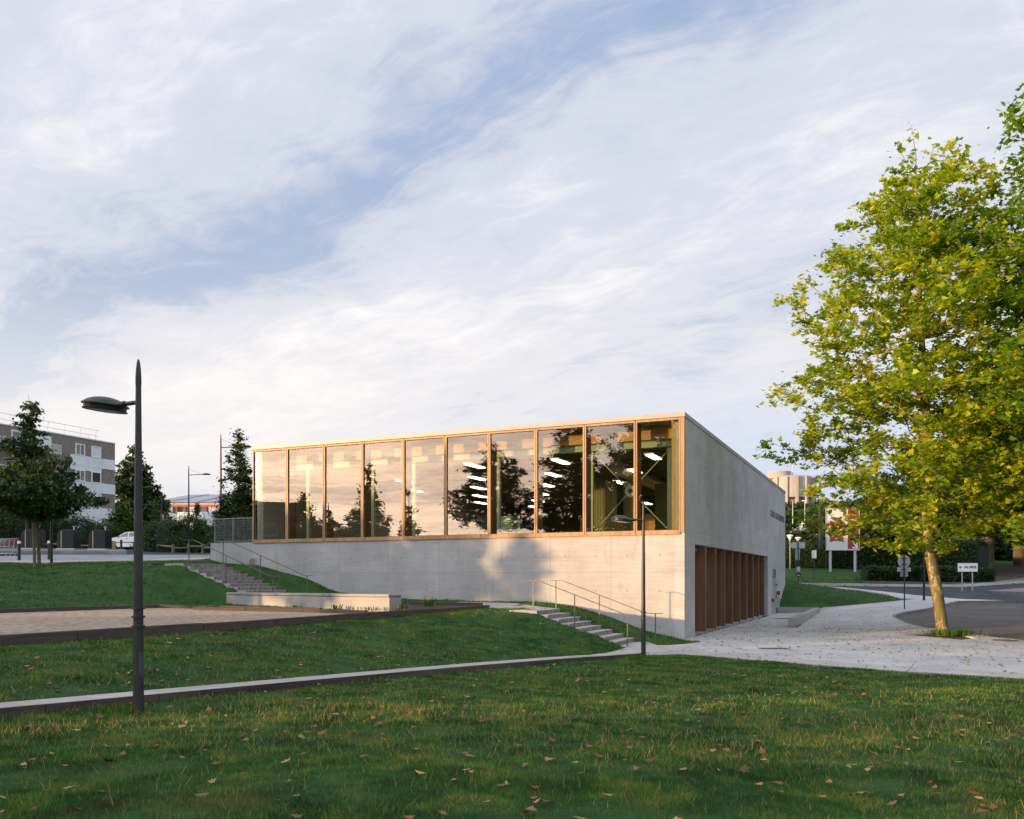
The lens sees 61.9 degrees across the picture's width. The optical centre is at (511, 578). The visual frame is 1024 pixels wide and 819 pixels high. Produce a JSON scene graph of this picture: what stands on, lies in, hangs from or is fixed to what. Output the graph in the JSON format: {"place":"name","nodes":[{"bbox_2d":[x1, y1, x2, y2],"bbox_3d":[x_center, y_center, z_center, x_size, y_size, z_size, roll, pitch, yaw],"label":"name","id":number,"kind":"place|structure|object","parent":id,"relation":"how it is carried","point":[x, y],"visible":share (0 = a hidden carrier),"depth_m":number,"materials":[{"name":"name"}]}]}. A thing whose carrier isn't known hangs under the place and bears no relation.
{"place":"outdoors","nodes":[
{"label":"outdoors","id":0,"kind":"place"},
{"bbox_2d":[0,555,210,560],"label":"road","id":1,"kind":"structure","parent":0,"point":[68,557],"depth_m":47.63,"materials":[{"name":"asphalt"}]},
{"bbox_2d":[0,538,12,555],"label":"shopping trolley","id":2,"kind":"object","parent":1,"relation":"on","point":[10,542],"visible":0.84,"depth_m":49.91,"materials":[{"name":"metal"}]},
{"bbox_2d":[0,538,18,555],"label":"shopping trolley","id":3,"kind":"object","parent":1,"relation":"on","point":[15,540],"visible":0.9,"depth_m":49.86,"materials":[{"name":"metal"}]},
{"bbox_2d":[0,557,210,563],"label":"pavement","id":4,"kind":"structure","parent":0,"point":[88,561],"depth_m":40.05,"materials":[{"name":"concrete"}]},
{"bbox_2d":[467,602,554,608],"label":"landing path","id":5,"kind":"structure","parent":0,"point":[500,605],"depth_m":31.85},
{"bbox_2d":[0,524,1023,818],"bbox_3d":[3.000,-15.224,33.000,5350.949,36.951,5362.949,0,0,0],"label":"lawn ground","id":6,"kind":"structure","parent":0,"point":[792,594],"depth_m":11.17,"materials":[{"name":"plant"}]},
{"bbox_2d":[17,541,20,559],"bbox_3d":[-24.817,-1.335,43.000,0.156,1.080,0.156,0,0,0],"label":"bollard","id":7,"kind":"object","parent":6,"relation":"on","point":[18,550],"visible":0.88,"depth_m":42.94,"materials":[{"name":"metal"}]},
{"bbox_2d":[32,521,36,566],"bbox_3d":[-20.427,-1.560,36.500,0.225,2.754,0.130,0,0,0],"label":"tree stake","id":8,"kind":"object","parent":6,"relation":"on","point":[33,544],"visible":0.58,"depth_m":36.45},
{"bbox_2d":[0,395,109,565],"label":"oak tree","id":9,"kind":"object","parent":6,"relation":"on","point":[31,493],"visible":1,"depth_m":36.61,"materials":[{"name":"green plant"}]},
{"bbox_2d":[0,412,115,526],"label":"apartment block","id":10,"kind":"structure","parent":6,"relation":"on","point":[94,459],"depth_m":90.75,"materials":[{"name":"white paint"}]},
{"bbox_2d":[11,430,27,446],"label":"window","id":11,"kind":"structure","parent":10,"relation":"in","point":[12,431],"depth_m":83.29,"materials":[{"name":"white paint"}]},
{"bbox_2d":[75,443,84,455],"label":"window","id":12,"kind":"structure","parent":10,"relation":"in","point":[79,448],"depth_m":89.90,"materials":[{"name":"white paint"}]},
{"bbox_2d":[75,469,84,481],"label":"window","id":13,"kind":"structure","parent":10,"relation":"in","point":[82,477],"depth_m":89.95,"materials":[{"name":"white paint"}]},
{"bbox_2d":[91,446,100,457],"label":"window","id":14,"kind":"structure","parent":10,"relation":"in","point":[95,451],"depth_m":91.65,"materials":[{"name":"white paint"}]},
{"bbox_2d":[91,471,100,483],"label":"window","id":15,"kind":"structure","parent":10,"relation":"in","point":[95,476],"depth_m":91.68,"materials":[{"name":"white paint"}]},
{"bbox_2d":[49,478,71,562],"bbox_3d":[-20.589,-2.760,39.042,0.997,4.520,0.577,0,0,-20],"label":"street lamp","id":16,"kind":"object","parent":6,"relation":"on","point":[51,542],"visible":0.43,"depth_m":38.85,"materials":[{"name":"metal"}]},
{"bbox_2d":[0,508,124,548],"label":"hedge","id":17,"kind":"object","parent":6,"relation":"on","point":[11,527],"visible":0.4,"depth_m":69.01,"materials":[{"name":"green plant"}]},
{"bbox_2d":[0,548,126,554],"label":"bin platform","id":18,"kind":"structure","parent":6,"relation":"on","point":[80,551],"depth_m":54.80,"materials":[{"name":"concrete"}]},
{"bbox_2d":[21,526,46,548],"bbox_3d":[-32.781,-2.766,58.500,1.240,1.650,1.100,0,0,0],"label":"recycling bin","id":19,"kind":"object","parent":18,"relation":"on","point":[26,539],"visible":0.59,"depth_m":58.00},
{"bbox_2d":[56,526,80,549],"bbox_3d":[-30.349,-2.744,58.500,1.240,1.650,1.100,0,0,0],"label":"recycling bin","id":20,"kind":"object","parent":18,"relation":"on","point":[67,539],"visible":0.99,"depth_m":58.00,"materials":[{"name":"plastic"}]},
{"bbox_2d":[87,527,111,549],"bbox_3d":[-28.198,-2.725,58.500,1.240,1.650,1.100,0,0,0],"label":"recycling bin","id":21,"kind":"object","parent":18,"relation":"on","point":[100,539],"visible":0.99,"depth_m":58.00,"materials":[{"name":"plastic"}]},
{"bbox_2d":[81,359,144,713],"bbox_3d":[-5.089,-0.505,10.983,0.997,4.520,0.577,0,0,28],"label":"street lamp","id":22,"kind":"object","parent":6,"relation":"on","point":[104,404],"visible":0.98,"depth_m":10.75,"materials":[{"name":"metal"}]},
{"bbox_2d":[139,652,143,676],"bbox_3d":[-4.668,1.085,10.763,0.014,0.300,0.070,0,0,28],"label":"access door","id":23,"kind":"structure","parent":22,"relation":"in","point":[141,655],"depth_m":10.75,"materials":[{"name":"paint"}]},
{"bbox_2d":[90,701,147,714],"bbox_3d":[-4.920,1.630,10.758,0.746,0.141,0.661,0,0,0],"label":"grass tuft","id":24,"kind":"object","parent":6,"relation":"on","point":[119,708],"visible":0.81,"depth_m":10.70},
{"bbox_2d":[105,500,133,549],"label":"maple tree","id":25,"kind":"object","parent":6,"relation":"on","point":[121,518],"visible":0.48,"depth_m":87.58,"materials":[{"name":"green plant"}]},
{"bbox_2d":[115,444,165,528],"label":"cypress tree","id":26,"kind":"object","parent":6,"relation":"on","point":[124,485],"visible":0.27,"depth_m":110.78,"materials":[{"name":"green plant"}]},
{"bbox_2d":[103,550,193,554],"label":"car park","id":27,"kind":"structure","parent":6,"relation":"on","point":[147,552],"depth_m":57.42,"materials":[{"name":"asphalt"}]},
{"bbox_2d":[2,454,27,529],"bbox_3d":[-34.886,-5.430,60.000,1.770,7.700,0.560,0,0,0],"label":"road lamp","id":28,"kind":"object","parent":27,"relation":"on","point":[10,458],"visible":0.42,"depth_m":59.92,"materials":[{"name":"metal"}]},
{"bbox_2d":[112,532,133,549],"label":"parked car","id":29,"kind":"object","parent":27,"relation":"on","point":[126,538],"visible":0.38,"depth_m":68.28,"materials":[{"name":"white paint"}]},
{"bbox_2d":[125,472,174,525],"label":"cypress tree","id":30,"kind":"object","parent":6,"relation":"on","point":[157,493],"visible":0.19,"depth_m":112.38,"materials":[{"name":"green plant"}]},
{"bbox_2d":[148,499,163,525],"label":"columnar tree","id":31,"kind":"object","parent":6,"relation":"on","point":[155,509],"visible":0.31,"depth_m":89.88,"materials":[{"name":"green plant"}]},
{"bbox_2d":[0,605,321,612],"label":"timber edging","id":32,"kind":"object","parent":6,"relation":"on","point":[17,610],"visible":0.52,"depth_m":27.78,"materials":[{"name":"wood"}]},
{"bbox_2d":[149,512,176,520],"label":"yard wall","id":33,"kind":"structure","parent":6,"relation":"on","point":[172,514],"depth_m":111.95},
{"bbox_2d":[163,501,174,520],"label":"columnar tree","id":34,"kind":"object","parent":6,"relation":"on","point":[168,506],"visible":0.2,"depth_m":89.99,"materials":[{"name":"green plant"}]},
{"bbox_2d":[0,608,344,634],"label":"gravel court","id":35,"kind":"object","parent":6,"relation":"on","point":[27,622],"visible":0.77,"depth_m":22.09,"materials":[{"name":"gravel"}]},
{"bbox_2d":[192,607,367,613],"bbox_3d":[-7.376,1.040,26.573,7.035,0.201,0.146,0,0,27],"label":"timber edging","id":36,"kind":"object","parent":35,"relation":"on","point":[280,610],"visible":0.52,"depth_m":26.37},
{"bbox_2d":[129,509,232,552],"bbox_3d":[-23.765,-3.374,63.656,7.303,3.339,8.706,0,0,-36],"label":"hedge","id":37,"kind":"object","parent":6,"relation":"on","point":[179,533],"visible":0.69,"depth_m":61.15,"materials":[{"name":"green plant"}]},
{"bbox_2d":[157,544,209,553],"bbox_3d":[-24.926,-2.164,63.392,3.122,1.502,14.682,0,0,-31],"label":"log fence","id":38,"kind":"object","parent":6,"relation":"on","point":[172,547],"visible":0.49,"depth_m":57.84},
{"bbox_2d":[177,512,213,529],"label":"storage container","id":39,"kind":"object","parent":6,"relation":"on","point":[207,516],"visible":0.16,"depth_m":106.00,"materials":[{"name":"white paint"}]},
{"bbox_2d":[177,506,187,511],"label":"pallet stack","id":40,"kind":"object","parent":39,"relation":"on","point":[185,508],"visible":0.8,"depth_m":107.60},
{"bbox_2d":[193,503,199,529],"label":"columnar tree","id":41,"kind":"object","parent":6,"relation":"on","point":[196,507],"visible":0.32,"depth_m":85.86,"materials":[{"name":"green plant"}]},
{"bbox_2d":[188,466,210,528],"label":"road lamp","id":42,"kind":"object","parent":6,"relation":"on","point":[188,487],"visible":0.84,"depth_m":84.94,"materials":[{"name":"metal"}]},
{"bbox_2d":[164,494,256,511],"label":"warehouse","id":43,"kind":"structure","parent":6,"relation":"on","point":[204,499],"depth_m":152.73,"materials":[{"name":"metal"}]},
{"bbox_2d":[165,563,285,592],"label":"stairs","id":44,"kind":"structure","parent":6,"relation":"on","point":[237,580],"depth_m":34.57,"materials":[{"name":"concrete"}]},
{"bbox_2d":[188,540,279,592],"bbox_3d":[-11.030,-0.201,33.456,4.850,2.700,0.050,0,0,24],"label":"handrail","id":45,"kind":"object","parent":44,"relation":"on","point":[226,556],"visible":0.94,"depth_m":33.55,"materials":[{"name":"metal"}]},
{"bbox_2d":[219,542,312,592],"bbox_3d":[-10.280,-0.217,35.553,4.900,2.667,0.050,0,0,24],"label":"handrail","id":46,"kind":"object","parent":44,"relation":"on","point":[268,559],"visible":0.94,"depth_m":35.64,"materials":[{"name":"metal"}]},
{"bbox_2d":[205,428,256,548],"bbox_3d":[-15.944,-4.992,50.140,3.944,7.625,3.857,0,0,-28],"label":"hornbeam tree","id":47,"kind":"object","parent":6,"relation":"on","point":[240,505],"visible":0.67,"depth_m":49.52,"materials":[{"name":"green plant"}]},
{"bbox_2d":[220,435,251,496],"bbox_3d":[-19.421,-5.655,60.000,2.270,8.950,0.560,0,0,0],"label":"road lamp","id":48,"kind":"object","parent":6,"relation":"on","point":[247,446],"visible":0.57,"depth_m":59.96,"materials":[{"name":"metal"}]},
{"bbox_2d":[0,605,489,646],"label":"timber edging","id":49,"kind":"object","parent":6,"relation":"on","point":[50,637],"visible":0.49,"depth_m":18.72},
{"bbox_2d":[226,592,400,611],"bbox_3d":[-7.325,0.890,30.976,8.035,0.700,0.804,0,0,32],"label":"stone bench","id":50,"kind":"object","parent":6,"relation":"on","point":[348,601],"visible":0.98,"depth_m":30.26,"materials":[{"name":"concrete"}]},
{"bbox_2d":[0,652,640,707],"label":"kerb path","id":51,"kind":"structure","parent":6,"relation":"on","point":[90,697],"depth_m":13.33,"materials":[{"name":"concrete"}]},
{"bbox_2d":[0,652,646,717],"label":"kerb path edge","id":52,"kind":"object","parent":51,"relation":"on","point":[36,709],"visible":0.3,"depth_m":13.18,"materials":[{"name":"concrete"}]},
{"bbox_2d":[352,605,390,610],"bbox_3d":[-4.524,0.979,28.253,1.445,0.162,1.007,0,0,28],"label":"weed tuft","id":53,"kind":"object","parent":6,"relation":"on","point":[365,608],"visible":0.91,"depth_m":28.17,"materials":[{"name":"green plant"}]},
{"bbox_2d":[399,605,462,609],"bbox_3d":[-3.572,1.145,30.239,3.736,0.250,4.277,0,0,16],"label":"planting bed","id":54,"kind":"object","parent":6,"relation":"on","point":[428,607],"visible":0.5,"depth_m":30.88,"materials":[{"name":"soil"}]},
{"bbox_2d":[394,603,411,609],"bbox_3d":[-3.748,0.929,28.663,0.535,0.261,0.676,0,0,-38],"label":"weed tuft","id":55,"kind":"object","parent":54,"relation":"on","point":[401,606],"visible":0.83,"depth_m":28.55,"materials":[{"name":"green plant"}]},
{"bbox_2d":[420,597,438,606],"bbox_3d":[-2.926,0.821,30.618,0.893,0.478,0.948,0,0,0],"label":"weed tuft","id":56,"kind":"object","parent":54,"relation":"on","point":[426,604],"visible":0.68,"depth_m":30.53,"materials":[{"name":"green plant"}]},
{"bbox_2d":[401,602,482,605],"bbox_3d":[-3.000,0.994,32.451,3.948,0.191,0.120,0,0,16],"label":"timber edging","id":57,"kind":"object","parent":6,"relation":"on","point":[452,603],"visible":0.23,"depth_m":32.20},
{"bbox_2d":[211,412,785,638],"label":"sports hall","id":58,"kind":"structure","parent":6,"relation":"on","point":[501,513],"depth_m":36.26,"materials":[{"name":"concrete"}]},
{"bbox_2d":[214,517,252,542],"bbox_3d":[-12.846,-2.220,39.391,2.270,1.160,0.040,0,0,24],"label":"fence","id":59,"kind":"object","parent":58,"relation":"on","point":[229,530],"visible":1,"depth_m":39.38,"materials":[{"name":"grey metal"}]},
{"bbox_2d":[252,448,286,542],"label":"window","id":60,"kind":"structure","parent":58,"relation":"in","point":[255,540],"depth_m":38.49,"materials":[{"name":"brown wood"}]},
{"bbox_2d":[286,445,323,542],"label":"window","id":61,"kind":"structure","parent":58,"relation":"in","point":[318,446],"depth_m":37.85,"materials":[{"name":"brown wood"}]},
{"bbox_2d":[324,442,361,541],"bbox_3d":[-7.260,-3.695,36.779,1.964,4.210,0.165,0,0,24],"label":"window","id":62,"kind":"structure","parent":58,"relation":"in","point":[326,539],"depth_m":37.02,"materials":[{"name":"brown wood"}]},
{"bbox_2d":[362,439,402,540],"bbox_3d":[-5.432,-3.695,35.957,2.014,4.210,0.165,0,0,24],"label":"window","id":63,"kind":"structure","parent":58,"relation":"in","point":[364,538],"depth_m":36.19,"materials":[{"name":"brown wood"}]},
{"bbox_2d":[403,436,444,539],"bbox_3d":[-3.599,-3.695,35.135,1.974,4.210,0.165,0,0,24],"label":"window","id":64,"kind":"structure","parent":58,"relation":"in","point":[425,537],"depth_m":35.36,"materials":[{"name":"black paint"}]},
{"bbox_2d":[445,432,488,538],"bbox_3d":[-1.793,-3.695,34.323,1.954,4.210,0.165,0,0,24],"label":"window","id":65,"kind":"structure","parent":58,"relation":"in","point":[467,536],"depth_m":34.39,"materials":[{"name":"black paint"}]},
{"bbox_2d":[489,428,535,537],"bbox_3d":[0.022,-3.695,33.507,1.994,4.210,0.165,0,0,24],"label":"window","id":66,"kind":"structure","parent":58,"relation":"in","point":[510,535],"depth_m":33.55,"materials":[{"name":"brown wood"}]},
{"bbox_2d":[536,425,584,536],"bbox_3d":[1.847,-3.695,32.686,1.974,4.210,0.165,0,0,24],"label":"window","id":67,"kind":"structure","parent":58,"relation":"in","point":[552,534],"depth_m":32.74,"materials":[{"name":"brown wood"}]},
{"bbox_2d":[584,421,635,535],"bbox_3d":[3.658,-3.695,31.872,1.964,4.210,0.165,0,0,24],"label":"window","id":68,"kind":"structure","parent":58,"relation":"in","point":[594,533],"depth_m":31.72,"materials":[{"name":"brown wood"}]},
{"bbox_2d":[635,417,680,534],"bbox_3d":[5.324,-3.695,31.124,1.657,4.210,0.165,0,0,24],"label":"window","id":69,"kind":"structure","parent":58,"relation":"in","point":[638,532],"depth_m":31.05,"materials":[{"name":"brown wood"}]},
{"bbox_2d":[772,568,776,614],"bbox_3d":[16.333,0.855,53.117,0.110,2.930,1.400,0,0,24],"label":"service door","id":70,"kind":"structure","parent":58,"relation":"in","point":[774,584],"depth_m":53.06,"materials":[{"name":"metal"}]},
{"bbox_2d":[0,627,1023,818],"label":"fallen leaves","id":71,"kind":"object","parent":6,"relation":"on","point":[760,713],"visible":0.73,"depth_m":10.25,"materials":[{"name":"plant"}]},
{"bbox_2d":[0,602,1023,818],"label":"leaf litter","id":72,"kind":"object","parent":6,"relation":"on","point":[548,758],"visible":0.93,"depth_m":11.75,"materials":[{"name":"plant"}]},
{"bbox_2d":[509,608,638,647],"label":"stairs","id":73,"kind":"structure","parent":6,"relation":"on","point":[584,626],"depth_m":27.31,"materials":[{"name":"concrete"}]},
{"bbox_2d":[522,580,635,645],"bbox_3d":[2.039,1.192,26.570,3.730,2.247,0.050,0,0,24],"label":"handrail","id":74,"kind":"object","parent":73,"relation":"on","point":[574,604],"visible":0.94,"depth_m":26.60,"materials":[{"name":"metal"}]},
{"bbox_2d":[551,580,662,643],"bbox_3d":[3.107,1.250,28.327,3.860,2.363,0.050,0,0,24],"label":"handrail","id":75,"kind":"object","parent":6,"relation":"on","point":[599,602],"visible":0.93,"depth_m":28.41,"materials":[{"name":"metal"}]},
{"bbox_2d":[611,501,645,655],"bbox_3d":[3.293,0.070,24.100,0.997,4.520,0.577,0,0,0],"label":"street lamp","id":76,"kind":"object","parent":6,"relation":"on","point":[621,518],"visible":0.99,"depth_m":24.05,"materials":[{"name":"metal"}]},
{"bbox_2d":[767,445,816,504],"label":"water tower","id":77,"kind":"structure","parent":6,"relation":"on","point":[789,483],"depth_m":410.49,"materials":[{"name":"concrete"}]},
{"bbox_2d":[785,522,805,541],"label":"tree","id":78,"kind":"object","parent":6,"relation":"on","point":[792,527],"visible":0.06,"depth_m":91.25,"materials":[{"name":"green plant"}]},
{"bbox_2d":[778,607,819,626],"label":"retaining wall","id":79,"kind":"structure","parent":6,"relation":"on","point":[806,614],"depth_m":46.79,"materials":[{"name":"concrete"}]},
{"bbox_2d":[791,527,824,542],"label":"tree","id":80,"kind":"object","parent":6,"relation":"on","point":[811,534],"visible":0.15,"depth_m":89.41,"materials":[{"name":"green plant"}]},
{"bbox_2d":[785,497,862,533],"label":"woods","id":81,"kind":"object","parent":6,"relation":"on","point":[798,506],"visible":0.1,"depth_m":268.50,"materials":[{"name":"green plant"}]},
{"bbox_2d":[646,584,1023,679],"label":"paved forecourt","id":82,"kind":"structure","parent":6,"relation":"on","point":[829,635],"depth_m":29.22,"materials":[{"name":"concrete"}]},
{"bbox_2d":[897,554,910,608],"bbox_3d":[21.143,0.241,46.023,0.740,3.050,0.113,0,0,0],"label":"road sign","id":83,"kind":"object","parent":82,"relation":"on","point":[904,561],"visible":0.95,"depth_m":46.05,"materials":[{"name":"metal"}]},
{"bbox_2d":[923,531,938,599],"bbox_3d":[24.340,-0.890,49.528,0.997,4.520,0.577,0,0,10],"label":"street lamp","id":84,"kind":"object","parent":82,"relation":"on","point":[924,573],"visible":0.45,"depth_m":49.55,"materials":[{"name":"metal"}]},
{"bbox_2d":[915,634,971,639],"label":"tree pit soil","id":85,"kind":"object","parent":82,"relation":"on","point":[957,637],"visible":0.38,"depth_m":31.64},
{"bbox_2d":[752,122,1023,635],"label":"plane tree","id":86,"kind":"object","parent":85,"relation":"on","point":[916,237],"visible":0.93,"depth_m":31.34,"materials":[{"name":"green plant"}]},
{"bbox_2d":[917,627,987,636],"bbox_3d":[16.433,1.998,32.127,2.417,0.284,2.268,0,0,0],"label":"grass tuft","id":87,"kind":"object","parent":85,"relation":"on","point":[952,632],"visible":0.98,"depth_m":31.86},
{"bbox_2d":[893,600,1023,640],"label":"bay kerb","id":88,"kind":"structure","parent":82,"relation":"on","point":[932,608],"depth_m":44.90,"materials":[{"name":"concrete"}]},
{"bbox_2d":[992,639,1018,641],"bbox_3d":[17.000,2.147,29.400,0.800,0.046,0.800,0,0,0],"label":"gully grate","id":89,"kind":"object","parent":82,"relation":"on","point":[1008,640],"visible":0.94,"depth_m":29.25,"materials":[{"name":"metal"}]},
{"bbox_2d":[818,508,859,571],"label":"billboard","id":90,"kind":"object","parent":6,"relation":"on","point":[831,543],"visible":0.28,"depth_m":75.06,"materials":[{"name":"metal"}]},
{"bbox_2d":[851,490,915,543],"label":"broadleaf tree","id":91,"kind":"object","parent":6,"relation":"on","point":[865,531],"visible":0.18,"depth_m":82.42,"materials":[{"name":"green plant"}]},
{"bbox_2d":[861,439,982,540],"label":"broadleaf tree","id":92,"kind":"object","parent":6,"relation":"on","point":[886,475],"visible":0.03,"depth_m":80.59,"materials":[{"name":"green plant"}]},
{"bbox_2d":[869,564,1023,583],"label":"hedge soil","id":93,"kind":"structure","parent":6,"relation":"on","point":[1011,571],"depth_m":70.17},
{"bbox_2d":[785,536,991,568],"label":"long hedge","id":94,"kind":"object","parent":93,"relation":"on","point":[975,551],"visible":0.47,"depth_m":77.75,"materials":[{"name":"green plant"}]},
{"bbox_2d":[860,564,998,581],"bbox_3d":[31.715,-0.380,65.060,9.566,1.616,3.441,0,0,6],"label":"hedge","id":95,"kind":"object","parent":93,"relation":"on","point":[873,572],"visible":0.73,"depth_m":64.31,"materials":[{"name":"green plant"}]},
{"bbox_2d":[904,428,1023,571],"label":"broadleaf tree","id":96,"kind":"object","parent":93,"relation":"on","point":[991,540],"visible":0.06,"depth_m":73.48,"materials":[{"name":"green plant"}]},
{"bbox_2d":[969,526,1012,560],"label":"side road hedge","id":97,"kind":"object","parent":93,"relation":"on","point":[1003,551],"visible":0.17,"depth_m":93.04,"materials":[{"name":"green plant"}]},
{"bbox_2d":[970,451,1023,565],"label":"broadleaf tree","id":98,"kind":"object","parent":93,"relation":"on","point":[1018,557],"visible":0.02,"depth_m":81.58,"materials":[{"name":"green plant"}]},
{"bbox_2d":[0,0,1023,507],"label":"sky","id":99,"kind":"structure","parent":0,"point":[301,221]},
{"bbox_2d":[591,642,676,654],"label":"stair foot path","id":100,"kind":"structure","parent":0,"point":[654,649],"depth_m":25.75,"materials":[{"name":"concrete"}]},
{"bbox_2d":[661,650,1023,677],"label":"edging path","id":101,"kind":"structure","parent":0,"point":[868,666],"depth_m":21.14,"materials":[{"name":"concrete"}]},
{"bbox_2d":[828,578,1023,586],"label":"pavement","id":102,"kind":"structure","parent":0,"point":[1018,579],"depth_m":62.07,"materials":[{"name":"concrete"}]},
{"bbox_2d":[789,541,804,582],"bbox_3d":[20.878,-1.093,62.600,1.160,3.200,0.400,0,0,0],"label":"arrow sign","id":103,"kind":"object","parent":102,"relation":"on","point":[798,544],"visible":0.91,"depth_m":62.52,"materials":[{"name":"metal"}]},
{"bbox_2d":[833,584,1023,602],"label":"asphalt road","id":104,"kind":"structure","parent":0,"point":[980,592],"depth_m":56.70,"materials":[{"name":"asphalt"}]},
{"bbox_2d":[802,581,1023,586],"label":"kerb","id":105,"kind":"structure","parent":104,"relation":"on","point":[902,585],"depth_m":60.61,"materials":[{"name":"concrete"}]},
{"bbox_2d":[957,563,977,590],"bbox_3d":[30.147,-0.040,56.539,1.380,1.990,0.101,0,0,0],"label":"direction sign","id":106,"kind":"object","parent":104,"relation":"on","point":[967,567],"visible":1,"depth_m":56.50,"materials":[{"name":"metal"}]},
{"bbox_2d":[987,590,1023,595],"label":"island kerb","id":107,"kind":"structure","parent":104,"relation":"on","point":[1011,593],"depth_m":52.52,"materials":[{"name":"concrete"}]},
{"bbox_2d":[898,603,1023,639],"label":"parking bay","id":108,"kind":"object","parent":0,"point":[986,617],"visible":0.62,"depth_m":41.27,"materials":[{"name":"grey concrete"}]},
{"bbox_2d":[906,83,1023,551],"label":"plane tree","id":109,"kind":"object","parent":108,"relation":"on","point":[1009,341],"visible":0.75,"depth_m":29.72,"materials":[{"name":"green plant"}]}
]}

